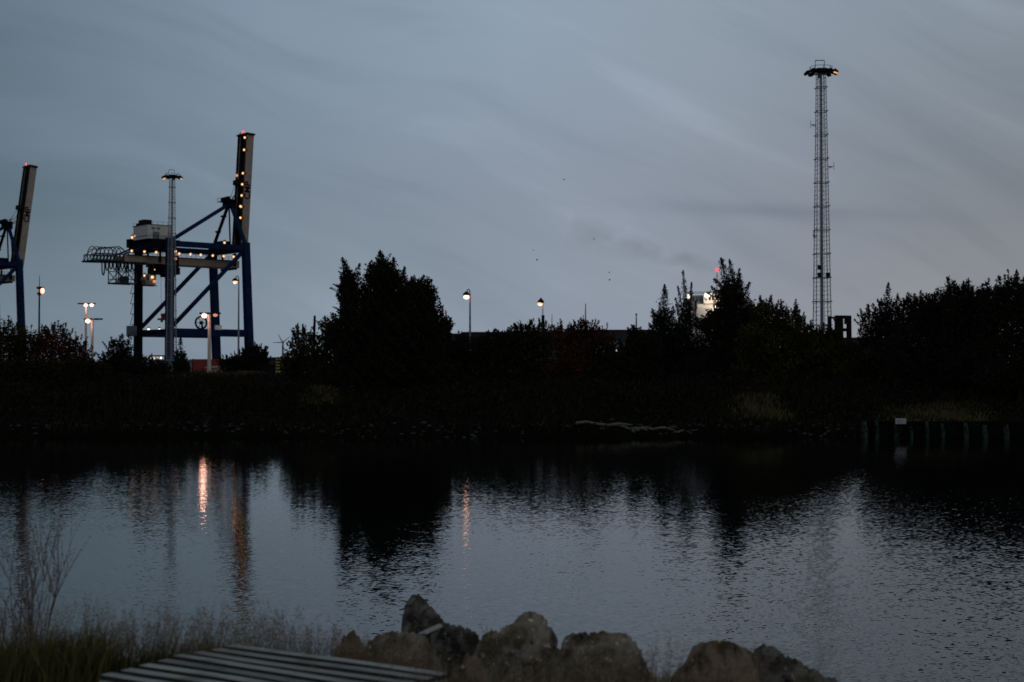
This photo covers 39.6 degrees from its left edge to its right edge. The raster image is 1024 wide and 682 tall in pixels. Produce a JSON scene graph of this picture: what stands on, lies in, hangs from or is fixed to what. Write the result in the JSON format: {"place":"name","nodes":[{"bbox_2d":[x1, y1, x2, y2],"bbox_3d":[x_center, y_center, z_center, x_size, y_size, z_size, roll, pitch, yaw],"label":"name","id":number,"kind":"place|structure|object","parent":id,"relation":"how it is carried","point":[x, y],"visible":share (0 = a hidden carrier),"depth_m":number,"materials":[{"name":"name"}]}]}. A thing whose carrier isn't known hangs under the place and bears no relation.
{"place":"outdoors","nodes":[
{"label":"outdoors","id":0,"kind":"place"},
{"bbox_2d":[0,616,378,681],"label":"grass","id":1,"kind":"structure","parent":0,"point":[35,662],"depth_m":6.57,"materials":[{"name":"green plant"}]},
{"bbox_2d":[275,358,282,372],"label":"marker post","id":2,"kind":"object","parent":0,"point":[277,363],"visible":0.64,"depth_m":129.69,"materials":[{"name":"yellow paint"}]},
{"bbox_2d":[1,667,712,681],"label":"grass","id":3,"kind":"structure","parent":0,"point":[90,680],"depth_m":6.48,"materials":[{"name":"green plant"}]},
{"bbox_2d":[0,437,1023,681],"bbox_3d":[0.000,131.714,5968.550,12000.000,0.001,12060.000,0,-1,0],"label":"water","id":4,"kind":"structure","parent":0,"point":[874,559],"depth_m":27.96,"materials":[{"name":"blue liquid"}]},
{"bbox_2d":[666,268,719,363],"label":"moored ship","id":5,"kind":"object","parent":4,"relation":"on","point":[704,301],"visible":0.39,"depth_m":362.96,"materials":[{"name":"metal"}]},
{"bbox_2d":[0,367,1023,438],"bbox_3d":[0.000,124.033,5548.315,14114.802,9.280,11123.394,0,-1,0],"label":"ground","id":6,"kind":"structure","parent":0,"point":[565,433],"depth_m":74.42,"materials":[{"name":"green plant"}]},
{"bbox_2d":[0,588,21,659],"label":"dry weed","id":7,"kind":"object","parent":6,"relation":"on","point":[3,630],"visible":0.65,"depth_m":7.05,"materials":[{"name":"brown plant"}]},
{"bbox_2d":[0,163,37,358],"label":"gantry crane","id":8,"kind":"object","parent":6,"relation":"on","point":[15,264],"visible":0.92,"depth_m":487.17,"materials":[{"name":"blue paint"}]},
{"bbox_2d":[0,315,40,364],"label":"shrub","id":9,"kind":"object","parent":6,"relation":"on","point":[15,344],"visible":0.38,"depth_m":87.74,"materials":[{"name":"green plant"}]},
{"bbox_2d":[36,276,43,355],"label":"street lamp","id":10,"kind":"object","parent":6,"relation":"on","point":[41,291],"visible":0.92,"depth_m":170.01,"materials":[{"name":"metal"}]},
{"bbox_2d":[0,474,94,652],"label":"dry weed","id":11,"kind":"object","parent":6,"relation":"on","point":[27,604],"visible":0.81,"depth_m":7.47,"materials":[{"name":"brown plant"}]},
{"bbox_2d":[24,320,107,367],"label":"shrub","id":12,"kind":"object","parent":6,"relation":"on","point":[47,342],"visible":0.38,"depth_m":85.55,"materials":[{"name":"green plant"}]},
{"bbox_2d":[78,303,95,346],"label":"street lamp","id":13,"kind":"object","parent":6,"relation":"on","point":[86,304],"visible":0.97,"depth_m":189.96,"materials":[{"name":"metal"}]},
{"bbox_2d":[84,318,102,357],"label":"street lamp","id":14,"kind":"object","parent":6,"relation":"on","point":[88,320],"visible":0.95,"depth_m":149.93,"materials":[{"name":"metal"}]},
{"bbox_2d":[96,333,174,376],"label":"shrub","id":15,"kind":"object","parent":6,"relation":"on","point":[120,358],"visible":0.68,"depth_m":89.63,"materials":[{"name":"green plant"}]},
{"bbox_2d":[81,131,254,359],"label":"gantry crane","id":16,"kind":"object","parent":6,"relation":"on","point":[147,237],"visible":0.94,"depth_m":413.89,"materials":[{"name":"blue paint"}]},
{"bbox_2d":[161,169,182,358],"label":"light mast","id":17,"kind":"object","parent":6,"relation":"on","point":[172,191],"visible":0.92,"depth_m":300.30,"materials":[{"name":"metal"}]},
{"bbox_2d":[153,359,191,371],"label":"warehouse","id":18,"kind":"structure","parent":6,"relation":"on","point":[171,360],"depth_m":230.43,"materials":[{"name":"metal"}]},
{"bbox_2d":[171,336,191,372],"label":"tree","id":19,"kind":"object","parent":6,"relation":"on","point":[181,363],"visible":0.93,"depth_m":94.77,"materials":[{"name":"green plant"}]},
{"bbox_2d":[199,312,220,370],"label":"street lamp","id":20,"kind":"object","parent":6,"relation":"on","point":[209,314],"visible":0.97,"depth_m":123.90,"materials":[{"name":"metal"}]},
{"bbox_2d":[204,366,225,372],"bbox_3d":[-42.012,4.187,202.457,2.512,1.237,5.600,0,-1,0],"label":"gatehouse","id":21,"kind":"object","parent":6,"relation":"on","point":[215,368],"visible":0.36,"depth_m":199.96,"materials":[{"name":"grey"}]},
{"bbox_2d":[154,370,284,378],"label":"dry grass","id":22,"kind":"structure","parent":6,"relation":"on","point":[236,373],"depth_m":88.08,"materials":[{"name":"green plant"}]},
{"bbox_2d":[192,359,254,371],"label":"shipping container","id":23,"kind":"object","parent":6,"relation":"on","point":[198,364],"visible":0.26,"depth_m":279.65,"materials":[{"name":"red metal"}]},
{"bbox_2d":[0,593,458,671],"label":"grass","id":24,"kind":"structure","parent":6,"relation":"on","point":[199,640],"depth_m":7.11,"materials":[{"name":"green plant"}]},
{"bbox_2d":[232,275,239,372],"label":"street lamp","id":25,"kind":"object","parent":6,"relation":"on","point":[234,280],"visible":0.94,"depth_m":128.00,"materials":[{"name":"metal"}]},
{"bbox_2d":[216,341,270,372],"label":"shrub","id":26,"kind":"object","parent":6,"relation":"on","point":[246,360],"visible":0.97,"depth_m":95.72,"materials":[{"name":"green plant"}]},
{"bbox_2d":[256,357,289,372],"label":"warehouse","id":27,"kind":"structure","parent":6,"relation":"on","point":[271,367],"depth_m":209.91,"materials":[{"name":"metal"}]},
{"bbox_2d":[264,364,275,372],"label":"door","id":28,"kind":"structure","parent":27,"relation":"in","point":[271,368],"depth_m":209.90,"materials":[{"name":"metal"}]},
{"bbox_2d":[99,644,447,681],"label":"wooden pallet","id":29,"kind":"object","parent":6,"relation":"on","point":[228,664],"visible":0.98,"depth_m":6.48,"materials":[{"name":"grey wood"}]},
{"bbox_2d":[273,334,288,356],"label":"wind turbine","id":30,"kind":"object","parent":6,"relation":"on","point":[282,342],"visible":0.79,"depth_m":2496.65,"materials":[{"name":"metal"}]},
{"bbox_2d":[277,312,343,379],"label":"shrub","id":31,"kind":"object","parent":6,"relation":"on","point":[299,364],"visible":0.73,"depth_m":84.60,"materials":[{"name":"green plant"}]},
{"bbox_2d":[312,316,315,366],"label":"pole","id":32,"kind":"object","parent":6,"relation":"on","point":[314,324],"visible":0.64,"depth_m":87.98,"materials":[{"name":"metal"}]},
{"bbox_2d":[290,384,342,404],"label":"dry grass","id":33,"kind":"structure","parent":6,"relation":"on","point":[327,397],"depth_m":78.67,"materials":[{"name":"green plant"}]},
{"bbox_2d":[333,630,364,659],"bbox_3d":[-0.913,1.899,7.956,0.215,0.553,0.215,0,-1,20],"label":"rock","id":34,"kind":"object","parent":6,"relation":"on","point":[351,635],"visible":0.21,"depth_m":7.93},
{"bbox_2d":[321,250,459,389],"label":"tree","id":35,"kind":"object","parent":6,"relation":"on","point":[393,332],"visible":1,"depth_m":80.98,"materials":[{"name":"green plant"}]},
{"bbox_2d":[363,630,442,671],"bbox_3d":[-0.614,1.885,7.752,0.474,0.601,0.322,-1,-1,22],"label":"rock","id":36,"kind":"object","parent":6,"relation":"on","point":[406,636],"visible":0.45,"depth_m":7.76,"materials":[{"name":"grey stone"}]},
{"bbox_2d":[420,624,442,633],"bbox_3d":[-0.431,1.528,7.541,0.123,0.043,0.041,1,-1,-29],"label":"rock","id":37,"kind":"object","parent":36,"relation":"on","point":[431,629],"visible":1,"depth_m":7.53,"materials":[{"name":"grey stone"}]},
{"bbox_2d":[401,594,442,641],"bbox_3d":[-0.535,1.948,8.697,0.289,0.803,0.282,0,-1,0],"label":"rock","id":38,"kind":"object","parent":6,"relation":"on","point":[420,614],"visible":0.4,"depth_m":8.63,"materials":[{"name":"grey stone"}]},
{"bbox_2d":[442,310,459,378],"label":"shrub","id":39,"kind":"object","parent":6,"relation":"on","point":[449,335],"visible":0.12,"depth_m":84.92,"materials":[{"name":"green plant"}]},
{"bbox_2d":[430,622,479,681],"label":"rock","id":40,"kind":"object","parent":6,"relation":"on","point":[463,641],"visible":0.49,"depth_m":7.82,"materials":[{"name":"grey stone"}]},
{"bbox_2d":[448,333,462,359],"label":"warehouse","id":41,"kind":"structure","parent":6,"relation":"on","point":[453,336],"depth_m":190.06,"materials":[{"name":"metal"}]},
{"bbox_2d":[463,288,470,341],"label":"street lamp","id":42,"kind":"object","parent":6,"relation":"on","point":[467,295],"visible":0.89,"depth_m":110.00,"materials":[{"name":"metal"}]},
{"bbox_2d":[448,653,487,681],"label":"rock","id":43,"kind":"object","parent":6,"relation":"on","point":[462,662],"visible":0.72,"depth_m":7.16,"materials":[{"name":"grey stone"}]},
{"bbox_2d":[479,624,509,678],"bbox_3d":[-0.089,1.656,7.280,0.158,0.419,0.043,0,-1,-10],"label":"dry weed","id":44,"kind":"object","parent":6,"relation":"on","point":[495,645],"visible":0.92,"depth_m":7.28,"materials":[{"name":"brown plant"}]},
{"bbox_2d":[10,417,998,437],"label":"shore stones","id":45,"kind":"object","parent":6,"relation":"on","point":[372,425],"visible":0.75,"depth_m":71.91,"materials":[{"name":"grey stone"}]},
{"bbox_2d":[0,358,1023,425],"bbox_3d":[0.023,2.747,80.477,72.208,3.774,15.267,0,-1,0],"label":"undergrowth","id":46,"kind":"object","parent":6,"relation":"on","point":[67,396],"visible":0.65,"depth_m":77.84,"materials":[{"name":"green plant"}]},
{"bbox_2d":[462,332,569,360],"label":"warehouse","id":47,"kind":"structure","parent":6,"relation":"on","point":[475,334],"depth_m":150.05,"materials":[{"name":"metal"}]},
{"bbox_2d":[475,611,559,681],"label":"rock","id":48,"kind":"object","parent":6,"relation":"on","point":[524,633],"visible":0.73,"depth_m":7.49,"materials":[{"name":"grey stone"}]},
{"bbox_2d":[503,318,557,376],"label":"shrub","id":49,"kind":"object","parent":6,"relation":"on","point":[534,342],"visible":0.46,"depth_m":87.56,"materials":[{"name":"green plant"}]},
{"bbox_2d":[537,298,544,369],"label":"street lamp","id":50,"kind":"object","parent":6,"relation":"on","point":[540,301],"visible":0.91,"depth_m":119.97,"materials":[{"name":"grey metal"}]},
{"bbox_2d":[539,315,616,381],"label":"shrub","id":51,"kind":"object","parent":6,"relation":"on","point":[563,362],"visible":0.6,"depth_m":84.81,"materials":[{"name":"green plant"}]},
{"bbox_2d":[575,420,632,425],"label":"log","id":52,"kind":"object","parent":6,"relation":"on","point":[600,424],"visible":1,"depth_m":71.45,"materials":[{"name":"brown wood"}]},
{"bbox_2d":[555,630,654,681],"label":"rock","id":53,"kind":"object","parent":6,"relation":"on","point":[602,637],"visible":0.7,"depth_m":7.22,"materials":[{"name":"grey stone"}]},
{"bbox_2d":[566,330,648,363],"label":"warehouse","id":54,"kind":"structure","parent":6,"relation":"on","point":[622,335],"depth_m":165.05,"materials":[{"name":"metal"}]},
{"bbox_2d":[618,425,648,430],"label":"log","id":55,"kind":"object","parent":6,"relation":"on","point":[639,428],"visible":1,"depth_m":71.30,"materials":[{"name":"brown wood"}]},
{"bbox_2d":[645,426,675,429],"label":"log","id":56,"kind":"object","parent":6,"relation":"on","point":[661,427],"visible":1,"depth_m":71.27,"materials":[{"name":"wood"}]},
{"bbox_2d":[641,283,689,374],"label":"tree","id":57,"kind":"object","parent":6,"relation":"on","point":[661,327],"visible":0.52,"depth_m":91.57,"materials":[{"name":"green plant"}]},
{"bbox_2d":[670,270,703,376],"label":"tree","id":58,"kind":"object","parent":6,"relation":"on","point":[683,327],"visible":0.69,"depth_m":89.91,"materials":[{"name":"green plant"}]},
{"bbox_2d":[672,640,759,681],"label":"rock","id":59,"kind":"object","parent":6,"relation":"on","point":[720,649],"visible":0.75,"depth_m":6.92,"materials":[{"name":"grey stone"}]},
{"bbox_2d":[620,651,818,681],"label":"grass","id":60,"kind":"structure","parent":6,"relation":"on","point":[723,670],"depth_m":4.83,"materials":[{"name":"green plant"}]},
{"bbox_2d":[613,636,836,681],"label":"seed heads","id":61,"kind":"object","parent":60,"relation":"attached to","point":[706,671],"visible":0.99,"depth_m":4.76,"materials":[{"name":"brown plant"}]},
{"bbox_2d":[685,257,770,380],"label":"tree","id":62,"kind":"object","parent":6,"relation":"on","point":[718,326],"visible":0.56,"depth_m":85.62,"materials":[{"name":"green plant"}]},
{"bbox_2d":[708,390,802,421],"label":"dry grass","id":63,"kind":"structure","parent":6,"relation":"on","point":[753,408],"depth_m":75.07,"materials":[{"name":"green plant"}]},
{"bbox_2d":[726,295,823,382],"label":"shrub","id":64,"kind":"object","parent":6,"relation":"on","point":[775,335],"visible":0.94,"depth_m":83.42,"materials":[{"name":"green plant"}]},
{"bbox_2d":[752,643,837,681],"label":"rock","id":65,"kind":"object","parent":6,"relation":"on","point":[792,664],"visible":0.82,"depth_m":7.03,"materials":[{"name":"grey stone"}]},
{"bbox_2d":[804,60,838,337],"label":"light mast","id":66,"kind":"object","parent":6,"relation":"on","point":[823,71],"visible":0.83,"depth_m":187.25,"materials":[{"name":"metal"}]},
{"bbox_2d":[828,315,851,345],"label":"steel frame","id":67,"kind":"object","parent":6,"relation":"on","point":[838,321],"visible":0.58,"depth_m":150.02,"materials":[{"name":"red paint"}]},
{"bbox_2d":[844,337,883,355],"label":"warehouse","id":68,"kind":"structure","parent":6,"relation":"on","point":[855,339],"depth_m":200.05,"materials":[{"name":"metal"}]},
{"bbox_2d":[853,282,904,380],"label":"tree","id":69,"kind":"object","parent":6,"relation":"on","point":[882,327],"visible":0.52,"depth_m":85.82,"materials":[{"name":"green plant"}]},
{"bbox_2d":[879,286,972,387],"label":"tree","id":70,"kind":"object","parent":6,"relation":"on","point":[916,330],"visible":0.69,"depth_m":81.37,"materials":[{"name":"green plant"}]},
{"bbox_2d":[869,400,1014,420],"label":"dry grass","id":71,"kind":"structure","parent":6,"relation":"on","point":[943,413],"depth_m":74.94,"materials":[{"name":"plant"}]},
{"bbox_2d":[861,419,1023,438],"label":"quay wall","id":72,"kind":"structure","parent":6,"relation":"on","point":[965,433],"depth_m":70.34,"materials":[{"name":"grey concrete"}]},
{"bbox_2d":[895,418,905,432],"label":"sign board","id":73,"kind":"object","parent":72,"relation":"attached to","point":[899,421],"visible":1,"depth_m":69.88,"materials":[{"name":"metal"}]},
{"bbox_2d":[935,276,1000,392],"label":"tree","id":74,"kind":"object","parent":6,"relation":"on","point":[962,307],"visible":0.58,"depth_m":79.60,"materials":[{"name":"green plant"}]},
{"bbox_2d":[961,268,1023,400],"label":"tree","id":75,"kind":"object","parent":6,"relation":"on","point":[1003,367],"visible":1,"depth_m":77.72,"materials":[{"name":"green plant"}]},
{"bbox_2d":[0,0,1023,361],"label":"sky","id":76,"kind":"structure","parent":0,"point":[441,137],"materials":[{"name":"grey"}]},
{"bbox_2d":[313,644,777,681],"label":"grass","id":77,"kind":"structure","parent":0,"point":[557,677],"depth_m":6.34,"materials":[{"name":"green plant"}]},
{"bbox_2d":[312,631,783,681],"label":"seed heads","id":78,"kind":"object","parent":77,"relation":"attached to","point":[563,668],"visible":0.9,"depth_m":6.27,"materials":[{"name":"brown plant"}]}
]}

